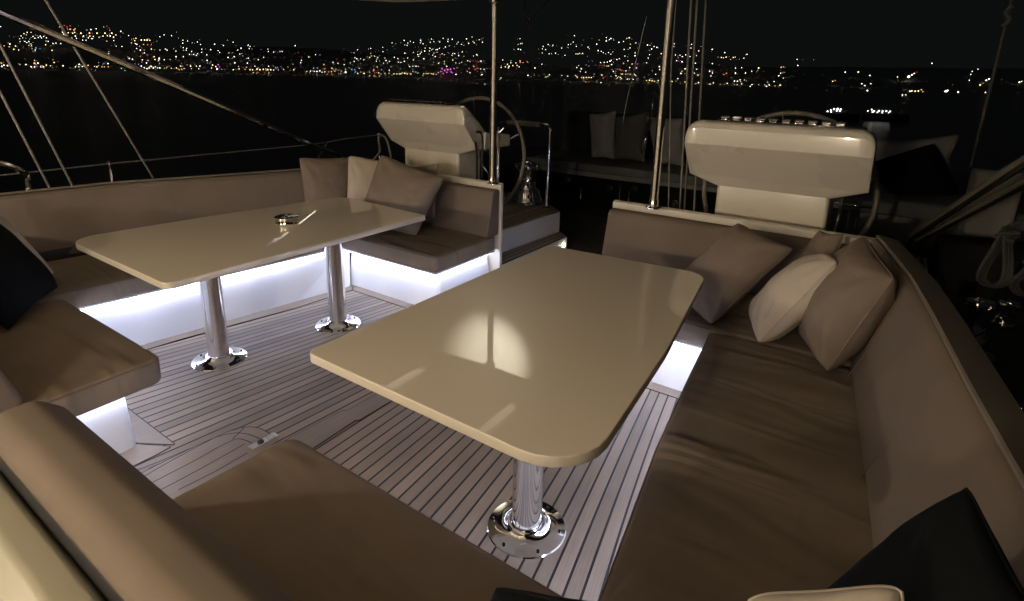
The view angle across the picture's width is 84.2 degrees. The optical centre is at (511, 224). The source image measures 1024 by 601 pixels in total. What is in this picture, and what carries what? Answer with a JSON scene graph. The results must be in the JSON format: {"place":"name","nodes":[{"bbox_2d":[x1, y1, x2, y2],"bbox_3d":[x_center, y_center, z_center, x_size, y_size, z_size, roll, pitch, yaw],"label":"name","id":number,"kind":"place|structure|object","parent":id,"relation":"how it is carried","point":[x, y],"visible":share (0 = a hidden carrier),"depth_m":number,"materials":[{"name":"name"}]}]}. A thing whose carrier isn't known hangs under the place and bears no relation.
{"place":"outdoors","nodes":[
{"label":"outdoors","id":0,"kind":"place"},
{"bbox_2d":[38,144,597,261],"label":"side deck","id":1,"kind":"structure","parent":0,"point":[509,160],"depth_m":8.21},
{"bbox_2d":[0,160,31,189],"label":"corner rail","id":2,"kind":"object","parent":1,"relation":"on","point":[26,176],"visible":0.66,"depth_m":3.53,"materials":[{"name":"metal"}]},
{"bbox_2d":[0,90,50,187],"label":"rigging wire","id":3,"kind":"object","parent":1,"relation":"attached to","point":[23,137],"visible":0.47,"depth_m":3.52,"materials":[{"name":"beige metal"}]},
{"bbox_2d":[0,42,72,184],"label":"rigging wire","id":4,"kind":"object","parent":1,"relation":"attached to","point":[33,110],"visible":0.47,"depth_m":3.54,"materials":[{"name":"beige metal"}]},
{"bbox_2d":[44,0,154,178],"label":"rigging wire","id":5,"kind":"object","parent":1,"relation":"attached to","point":[95,82],"visible":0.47,"depth_m":3.81,"materials":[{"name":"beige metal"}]},
{"bbox_2d":[106,160,112,180],"bbox_3d":[-2.800,-0.200,3.999,0.025,0.519,0.054,2,15,4],"label":"stanchion","id":6,"kind":"object","parent":1,"relation":"on","point":[108,162],"visible":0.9,"depth_m":3.93,"materials":[{"name":"metal"}]},
{"bbox_2d":[0,135,376,175],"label":"lifeline","id":7,"kind":"object","parent":6,"relation":"attached to","point":[175,157],"visible":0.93,"depth_m":4.24,"materials":[{"name":"grey metal"}]},
{"bbox_2d":[0,7,342,157],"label":"rope","id":8,"kind":"object","parent":1,"relation":"on","point":[28,23],"visible":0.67,"depth_m":3.76,"materials":[{"name":"fabric"}]},
{"bbox_2d":[317,142,327,158],"bbox_3d":[-1.767,-0.486,5.186,0.026,0.523,0.221,11,17,33],"label":"brace tube","id":9,"kind":"object","parent":1,"relation":"on","point":[321,153],"visible":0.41,"depth_m":5.16,"materials":[{"name":"silver metal"}]},
{"bbox_3d":[-1.350,-0.650,5.766,0.025,0.565,0.025,11,17,33],"label":"stanchion","id":10,"kind":"object","parent":1,"relation":"on","visible":0},
{"bbox_2d":[373,133,380,159],"bbox_3d":[-1.364,-0.686,5.705,0.026,0.465,0.140,9,16,26],"label":"coiled rope","id":11,"kind":"object","parent":10,"relation":"hanging from","point":[377,154],"visible":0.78,"depth_m":5.70,"materials":[{"name":"beige fabric"}]},
{"bbox_2d":[377,134,391,158],"bbox_3d":[-1.299,-0.706,5.794,0.027,0.461,0.169,12,18,37],"label":"coiled rope","id":12,"kind":"object","parent":10,"relation":"hanging from","point":[387,141],"visible":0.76,"depth_m":5.79,"materials":[{"name":"beige fabric"}]},
{"bbox_2d":[125,252,677,600],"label":"teak floor","id":13,"kind":"structure","parent":0,"point":[280,384],"depth_m":2.63,"materials":[{"name":"brown wood"}]},
{"bbox_2d":[120,444,170,465],"bbox_3d":[-1.772,1.046,2.301,0.162,0.004,0.671,11,17,33],"label":"margin board","id":14,"kind":"object","parent":13,"relation":"on","point":[136,454],"visible":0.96,"depth_m":2.48,"materials":[{"name":"brown wood"}]},
{"bbox_2d":[127,407,174,444],"bbox_3d":[-1.970,0.914,2.791,1.035,0.004,0.110,11,17,33],"label":"margin board","id":15,"kind":"object","parent":13,"relation":"on","point":[144,432],"visible":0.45,"depth_m":2.62,"materials":[{"name":"brown wood"}]},
{"bbox_2d":[138,426,277,498],"bbox_3d":[-1.385,1.027,2.411,0.361,0.002,0.682,11,17,33],"label":"floor hatch","id":16,"kind":"object","parent":13,"relation":"on","point":[177,475],"visible":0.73,"depth_m":2.44,"materials":[{"name":"brown wood"}]},
{"bbox_2d":[247,432,277,450],"bbox_3d":[-1.133,0.981,2.575,0.040,0.016,0.130,11,17,33],"label":"hatch latch","id":17,"kind":"object","parent":16,"relation":"on","point":[262,441],"visible":1,"depth_m":2.56,"materials":[{"name":"metal"}]},
{"bbox_2d":[141,286,352,349],"bbox_3d":[-1.739,0.623,3.934,0.118,0.004,1.509,14,19,40],"label":"margin board","id":18,"kind":"object","parent":13,"relation":"on","point":[246,318],"visible":0.71,"depth_m":3.88,"materials":[{"name":"brown wood"}]},
{"bbox_2d":[75,197,424,371],"bbox_3d":[-1.454,0.368,3.456,1.082,0.750,1.656,11,17,33],"label":"cockpit table","id":19,"kind":"object","parent":13,"relation":"on","point":[207,252],"visible":1,"depth_m":3.19,"materials":[{"name":"paint"}]},
{"bbox_2d":[274,214,298,224],"bbox_3d":[-1.365,-0.041,3.429,0.140,0.056,0.140,11,17,33],"label":"ashtray","id":20,"kind":"object","parent":19,"relation":"on","point":[286,219],"visible":1,"depth_m":3.39,"materials":[{"name":"metal"}]},
{"bbox_2d":[0,168,502,453],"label":"cockpit sofa","id":21,"kind":"object","parent":13,"relation":"on","point":[80,334],"visible":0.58,"depth_m":3.71,"materials":[{"name":"brown leather"}]},
{"bbox_2d":[0,215,53,273],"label":"pillow","id":22,"kind":"object","parent":21,"relation":"on","point":[4,222],"visible":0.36,"depth_m":3.10,"materials":[{"name":"beige fabric"}]},
{"bbox_2d":[0,224,57,328],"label":"pillow","id":23,"kind":"object","parent":21,"relation":"on","point":[27,280],"visible":1,"depth_m":2.75,"materials":[{"name":"black fabric"}]},
{"bbox_2d":[300,158,348,201],"bbox_3d":[-1.495,-0.312,4.676,0.474,0.497,0.221,-10,18,-37],"label":"pillow","id":24,"kind":"object","parent":21,"relation":"on","point":[324,178],"visible":0.53,"depth_m":4.56,"materials":[{"name":"beige fabric"}]},
{"bbox_2d":[347,156,378,200],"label":"pillow","id":25,"kind":"object","parent":21,"relation":"on","point":[361,171],"visible":0.3,"depth_m":4.58,"materials":[{"name":"beige fabric"}]},
{"bbox_2d":[365,156,443,234],"bbox_3d":[-0.864,-0.232,4.366,0.644,0.557,0.303,6,15,19],"label":"pillow","id":26,"kind":"object","parent":21,"relation":"on","point":[398,185],"visible":0.72,"depth_m":4.29,"materials":[{"name":"beige fabric"}]},
{"bbox_2d":[414,164,438,218],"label":"pillow","id":27,"kind":"object","parent":21,"relation":"on","point":[432,169],"visible":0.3,"depth_m":4.57,"materials":[{"name":"beige fabric"}]},
{"bbox_2d":[486,0,500,184],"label":"support pole","id":28,"kind":"object","parent":21,"relation":"on","point":[493,79],"visible":1,"depth_m":4.09,"materials":[{"name":"silver metal"}]},
{"bbox_2d":[365,0,447,1],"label":"hardtop","id":29,"kind":"object","parent":28,"relation":"on","point":[404,0],"visible":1,"depth_m":4.20,"materials":[{"name":"white"}]},
{"bbox_2d":[497,128,504,182],"bbox_3d":[-0.093,-0.330,4.533,0.018,0.879,0.092,8,16,23],"label":"steel rod","id":30,"kind":"object","parent":28,"relation":"attached to","point":[498,173],"visible":0.6,"depth_m":4.44,"materials":[{"name":"silver metal"}]},
{"bbox_2d":[286,394,391,448],"bbox_3d":[-0.659,0.890,2.998,0.160,0.004,1.710,11,17,33],"label":"king plank","id":31,"kind":"object","parent":13,"relation":"on","point":[317,434],"visible":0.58,"depth_m":2.73,"materials":[{"name":"brown wood"}]},
{"bbox_2d":[353,286,413,307],"bbox_3d":[-0.897,0.562,4.243,0.916,0.004,0.102,11,17,33],"label":"margin board","id":32,"kind":"object","parent":13,"relation":"on","point":[401,303],"visible":0.51,"depth_m":4.28,"materials":[{"name":"brown wood"}]},
{"bbox_2d":[310,246,702,559],"bbox_3d":[0.183,0.701,2.312,1.001,0.750,1.609,11,17,33],"label":"cockpit table","id":33,"kind":"object","parent":13,"relation":"on","point":[534,364],"visible":1,"depth_m":1.94,"materials":[{"name":"paint"}]},
{"bbox_2d":[0,200,1023,600],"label":"cockpit sofa","id":34,"kind":"object","parent":13,"relation":"on","point":[788,462],"visible":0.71,"depth_m":1.52,"materials":[{"name":"brown leather"}]},
{"bbox_2d":[491,587,586,600],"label":"pillow","id":35,"kind":"object","parent":34,"relation":"on","point":[504,594],"visible":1,"depth_m":0.88,"materials":[{"name":"black fabric"}]},
{"bbox_2d":[645,0,675,209],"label":"support pole","id":36,"kind":"object","parent":34,"relation":"on","point":[662,97],"visible":1,"depth_m":3.41,"materials":[{"name":"silver metal"}]},
{"bbox_2d":[685,223,791,323],"bbox_3d":[1.130,0.238,2.971,0.466,0.438,0.351,-2,15,-11],"label":"pillow","id":37,"kind":"object","parent":34,"relation":"on","point":[734,265],"visible":0.84,"depth_m":2.84,"materials":[{"name":"beige fabric"}]},
{"bbox_2d":[749,252,837,341],"bbox_3d":[1.339,0.325,2.676,0.363,0.443,0.311,5,15,15],"label":"pillow","id":38,"kind":"object","parent":34,"relation":"on","point":[779,303],"visible":0.86,"depth_m":2.59,"materials":[{"name":"beige fabric"}]},
{"bbox_2d":[798,230,843,258],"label":"pillow","id":39,"kind":"object","parent":34,"relation":"on","point":[821,242],"visible":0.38,"depth_m":2.88,"materials":[{"name":"beige fabric"}]},
{"bbox_2d":[748,585,903,600],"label":"pillow","id":40,"kind":"object","parent":34,"relation":"on","point":[876,593],"visible":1,"depth_m":0.76,"materials":[{"name":"beige fabric"}]},
{"bbox_2d":[798,237,897,370],"bbox_3d":[1.467,0.336,2.490,0.328,0.501,0.392,4,15,9],"label":"pillow","id":41,"kind":"object","parent":34,"relation":"on","point":[851,301],"visible":0.93,"depth_m":2.36,"materials":[{"name":"beige fabric"}]},
{"bbox_2d":[827,487,1023,600],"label":"pillow","id":42,"kind":"object","parent":34,"relation":"on","point":[949,548],"visible":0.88,"depth_m":0.86,"materials":[{"name":"black fabric"}]},
{"bbox_2d":[646,382,681,398],"bbox_3d":[0.671,0.866,3.203,0.916,0.004,0.102,11,17,33],"label":"margin board","id":43,"kind":"object","parent":13,"relation":"on","point":[662,389],"depth_m":3.08,"materials":[{"name":"brown wood"}]},
{"bbox_2d":[0,69,1023,192],"bbox_3d":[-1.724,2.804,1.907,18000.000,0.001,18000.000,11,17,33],"label":"water","id":44,"kind":"structure","parent":0,"point":[79,121],"depth_m":52.41,"materials":[{"name":"black liquid"}]},
{"bbox_2d":[821,108,859,121],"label":"moored boat","id":45,"kind":"object","parent":44,"relation":"on","point":[840,114],"visible":0.99,"depth_m":52.47,"materials":[{"name":"grey paint"}]},
{"bbox_2d":[862,108,909,121],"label":"moored boat","id":46,"kind":"object","parent":44,"relation":"on","point":[883,114],"visible":1,"depth_m":53.85,"materials":[{"name":"grey paint"}]},
{"bbox_2d":[0,43,1023,91],"bbox_3d":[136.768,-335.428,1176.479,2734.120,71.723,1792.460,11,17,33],"label":"hillside","id":47,"kind":"structure","parent":0,"point":[286,59],"depth_m":1132.24,"materials":[{"name":"grey"}]},
{"bbox_2d":[0,26,1021,94],"bbox_3d":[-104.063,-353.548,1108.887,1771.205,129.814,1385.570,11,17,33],"label":"distant lights","id":48,"kind":"object","parent":47,"relation":"on","point":[444,61],"visible":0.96,"depth_m":1091.43,"materials":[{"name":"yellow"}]},
{"bbox_2d":[0,0,1023,68],"label":"sky","id":49,"kind":"structure","parent":0,"point":[757,33],"materials":[{"name":"black"}]},
{"bbox_2d":[579,187,581,210],"bbox_3d":[0.876,-0.329,7.238,0.017,0.300,0.017,4,15,11],"label":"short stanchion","id":50,"kind":"object","parent":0,"point":[580,197],"visible":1,"depth_m":7.22,"materials":[{"name":"metal"}]},
{"bbox_2d":[668,0,676,207],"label":"sheet line","id":51,"kind":"object","parent":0,"point":[670,108],"visible":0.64,"depth_m":4.61,"materials":[{"name":"beige fabric"}]},
{"bbox_2d":[679,0,691,208],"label":"sheet line","id":52,"kind":"object","parent":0,"point":[686,85],"visible":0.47,"depth_m":4.52,"materials":[{"name":"beige fabric"}]},
{"bbox_2d":[683,0,697,209],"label":"sheet line","id":53,"kind":"object","parent":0,"point":[692,75],"visible":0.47,"depth_m":4.51,"materials":[{"name":"beige fabric"}]},
{"bbox_2d":[540,178,846,254],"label":"aisle floor","id":54,"kind":"structure","parent":0,"point":[583,233],"depth_m":7.80,"materials":[{"name":"brown wood"}]},
{"bbox_2d":[502,191,559,252],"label":"helm platform","id":55,"kind":"structure","parent":54,"relation":"on","point":[522,225],"depth_m":5.31,"materials":[{"name":"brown wood"}]},
{"bbox_2d":[376,98,509,179],"bbox_3d":[-0.623,-0.582,5.090,1.045,1.068,0.600,11,17,33],"label":"helm console","id":56,"kind":"object","parent":55,"relation":"on","point":[444,136],"visible":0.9,"depth_m":4.88,"materials":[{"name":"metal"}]},
{"bbox_2d":[474,131,483,179],"bbox_3d":[-0.276,-0.534,4.663,0.088,0.480,0.039,-8,17,-32],"label":"handset cord","id":57,"kind":"object","parent":56,"relation":"hanging from","point":[482,147],"visible":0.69,"depth_m":4.65,"materials":[{"name":"black plastic"}]},
{"bbox_2d":[455,96,525,205],"bbox_3d":[-0.350,-0.635,5.244,1.094,1.086,0.222,11,17,33],"label":"steering wheel","id":58,"kind":"object","parent":56,"relation":"attached to","point":[520,134],"visible":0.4,"depth_m":5.03,"materials":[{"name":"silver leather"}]},
{"bbox_2d":[496,120,551,208],"bbox_3d":[0.102,-0.639,5.811,0.725,0.848,0.070,13,19,38],"label":"guard rail","id":59,"kind":"object","parent":55,"relation":"on","point":[531,124],"visible":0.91,"depth_m":5.64,"materials":[{"name":"metal"}]},
{"bbox_2d":[510,160,542,205],"bbox_3d":[0.158,-0.450,5.881,0.340,0.450,0.340,11,17,33],"label":"winch","id":60,"kind":"object","parent":55,"relation":"on","point":[527,192],"visible":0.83,"depth_m":5.79,"materials":[{"name":"metal"}]},
{"bbox_2d":[502,232,566,265],"bbox_3d":[0.182,0.271,5.125,0.209,0.171,1.198,11,17,33],"label":"side step","id":61,"kind":"object","parent":54,"relation":"on","point":[558,239],"visible":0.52,"depth_m":5.08,"materials":[{"name":"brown wood"}]},
{"bbox_2d":[548,203,607,219],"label":"stern track","id":62,"kind":"structure","parent":54,"relation":"on","point":[580,209],"depth_m":7.12,"materials":[{"name":"metal"}]},
{"bbox_2d":[526,111,840,212],"bbox_3d":[2.191,-0.784,7.382,3.920,1.166,1.400,11,17,33],"label":"stern sunbed","id":63,"kind":"object","parent":54,"relation":"on","point":[574,156],"visible":0.36,"depth_m":7.57,"materials":[{"name":"grey"}]},
{"bbox_2d":[589,111,615,158],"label":"pillow","id":64,"kind":"object","parent":63,"relation":"on","point":[602,128],"visible":1,"depth_m":7.50,"materials":[{"name":"grey fabric"}]},
{"bbox_2d":[615,112,647,161],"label":"pillow","id":65,"kind":"object","parent":63,"relation":"on","point":[630,133],"visible":0.91,"depth_m":7.34,"materials":[{"name":"brown fabric"}]},
{"bbox_2d":[622,17,646,123],"bbox_3d":[1.506,-1.885,6.975,0.219,1.273,0.014,11,17,33],"label":"fishing rod","id":66,"kind":"object","parent":63,"relation":"on","point":[634,69],"visible":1,"depth_m":6.97,"materials":[{"name":"silver metal"}]},
{"bbox_2d":[641,92,655,153],"bbox_3d":[1.671,-1.244,6.952,0.135,0.752,0.059,11,17,33],"label":"flag staff","id":67,"kind":"object","parent":63,"relation":"on","point":[643,145],"visible":1,"depth_m":6.97,"materials":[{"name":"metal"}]},
{"bbox_2d":[646,116,683,165],"bbox_3d":[1.926,-1.056,7.127,0.544,0.585,0.180,11,17,33],"label":"pillow","id":68,"kind":"object","parent":63,"relation":"on","point":[676,144],"visible":0.64,"depth_m":7.04,"materials":[{"name":"grey fabric"}]},
{"bbox_2d":[671,200,677,206],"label":"deck block","id":69,"kind":"structure","parent":63,"relation":"attached to","point":[674,204],"depth_m":6.69,"materials":[{"name":"metal"}]},
{"bbox_2d":[916,256,927,271],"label":"helm platform","id":70,"kind":"structure","parent":54,"relation":"on","point":[922,261],"depth_m":4.26,"materials":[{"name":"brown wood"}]},
{"bbox_2d":[693,0,706,210],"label":"sheet line","id":71,"kind":"object","parent":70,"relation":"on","point":[701,77],"visible":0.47,"depth_m":4.41,"materials":[{"name":"beige fabric"}]},
{"bbox_2d":[684,116,876,230],"bbox_3d":[1.636,-0.136,3.564,1.010,1.068,0.550,11,17,33],"label":"helm console","id":72,"kind":"object","parent":70,"relation":"on","point":[799,173],"visible":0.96,"depth_m":3.35,"materials":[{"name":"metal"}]},
{"bbox_2d":[702,110,880,235],"bbox_3d":[1.822,-0.212,3.804,1.094,1.086,0.222,11,17,33],"label":"steering wheel","id":73,"kind":"object","parent":70,"relation":"on","point":[873,212],"visible":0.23,"depth_m":3.65,"materials":[{"name":"brown leather"}]},
{"bbox_2d":[833,197,871,234],"bbox_3d":[2.262,0.046,3.782,0.231,0.631,0.024,11,17,33],"label":"guard rail","id":74,"kind":"object","parent":70,"relation":"on","point":[841,203],"visible":0.44,"depth_m":3.77,"materials":[{"name":"metal"}]},
{"bbox_2d":[843,168,1023,272],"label":"stern sunbed","id":75,"kind":"object","parent":54,"relation":"on","point":[899,218],"visible":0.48,"depth_m":4.59,"materials":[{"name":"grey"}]},
{"bbox_2d":[871,135,958,180],"bbox_3d":[3.476,-0.567,4.960,0.621,0.474,0.202,11,17,33],"label":"pillow","id":76,"kind":"object","parent":75,"relation":"on","point":[945,145],"visible":0.31,"depth_m":4.89,"materials":[{"name":"grey fabric"}]},
{"bbox_2d":[875,144,958,195],"bbox_3d":[3.328,-0.456,4.686,0.648,0.420,0.278,11,17,33],"label":"pillow","id":77,"kind":"object","parent":75,"relation":"on","point":[923,170],"visible":0.91,"depth_m":4.61,"materials":[{"name":"black fabric"}]},
{"bbox_2d":[929,173,1023,408],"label":"side deck","id":78,"kind":"structure","parent":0,"point":[955,257],"depth_m":3.34,"materials":[{"name":"black"}]},
{"bbox_2d":[904,154,1023,251],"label":"roof strut","id":79,"kind":"object","parent":78,"relation":"attached to","point":[1006,173],"visible":0.68,"depth_m":1.99,"materials":[{"name":"silver metal"}]},
{"bbox_2d":[910,178,1023,257],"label":"roof strut","id":80,"kind":"object","parent":78,"relation":"attached to","point":[1006,192],"visible":0.67,"depth_m":1.98,"materials":[{"name":"silver metal"}]},
{"bbox_2d":[965,297,995,346],"bbox_3d":[2.077,0.423,2.542,0.124,0.216,0.124,11,17,33],"label":"winch","id":81,"kind":"object","parent":78,"relation":"on","point":[978,308],"visible":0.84,"depth_m":2.51,"materials":[{"name":"metal"}]},
{"bbox_2d":[969,324,1001,350],"bbox_3d":[2.057,0.485,2.489,0.305,0.052,0.086,-10,19,-38],"label":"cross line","id":82,"kind":"object","parent":81,"relation":"attached to","point":[991,336],"visible":0.59,"depth_m":2.47,"materials":[{"name":"black fabric"}]},
{"bbox_2d":[985,352,994,366],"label":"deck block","id":83,"kind":"structure","parent":78,"relation":"on","point":[993,359],"depth_m":2.24,"materials":[{"name":"metal"}]},
{"bbox_2d":[990,299,1021,327],"bbox_3d":[2.399,0.421,2.750,0.102,0.128,0.100,11,17,33],"label":"winch","id":84,"kind":"object","parent":78,"relation":"on","point":[1009,305],"visible":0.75,"depth_m":2.73,"materials":[{"name":"metal"}]},
{"bbox_2d":[989,256,1023,300],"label":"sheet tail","id":85,"kind":"object","parent":78,"relation":"on","point":[997,291],"visible":0.39,"depth_m":3.01},
{"bbox_2d":[1001,312,1017,324],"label":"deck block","id":86,"kind":"structure","parent":78,"relation":"on","point":[1008,320],"depth_m":2.69,"materials":[{"name":"metal"}]},
{"bbox_2d":[996,305,1023,328],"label":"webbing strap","id":87,"kind":"object","parent":86,"relation":"on","point":[1019,319],"visible":0.86,"depth_m":2.66,"materials":[{"name":"black fabric"}]},
{"bbox_2d":[969,0,1013,166],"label":"hanging line","id":88,"kind":"object","parent":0,"point":[1007,15],"visible":1,"depth_m":4.49,"materials":[{"name":"grey fabric"}]},
{"bbox_2d":[1006,219,1023,226],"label":"guy line","id":89,"kind":"object","parent":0,"point":[1015,223],"visible":1,"depth_m":2.45,"materials":[{"name":"grey fabric"}]},
{"bbox_2d":[976,226,1022,288],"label":"coiled rope","id":90,"kind":"object","parent":89,"relation":"hanging from","point":[1005,237],"visible":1,"depth_m":2.49,"materials":[{"name":"grey fabric"}]},
{"bbox_2d":[1008,261,1023,296],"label":"coiled rope","id":91,"kind":"object","parent":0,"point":[1014,284],"visible":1,"depth_m":2.48,"materials":[{"name":"grey fabric"}]}
]}

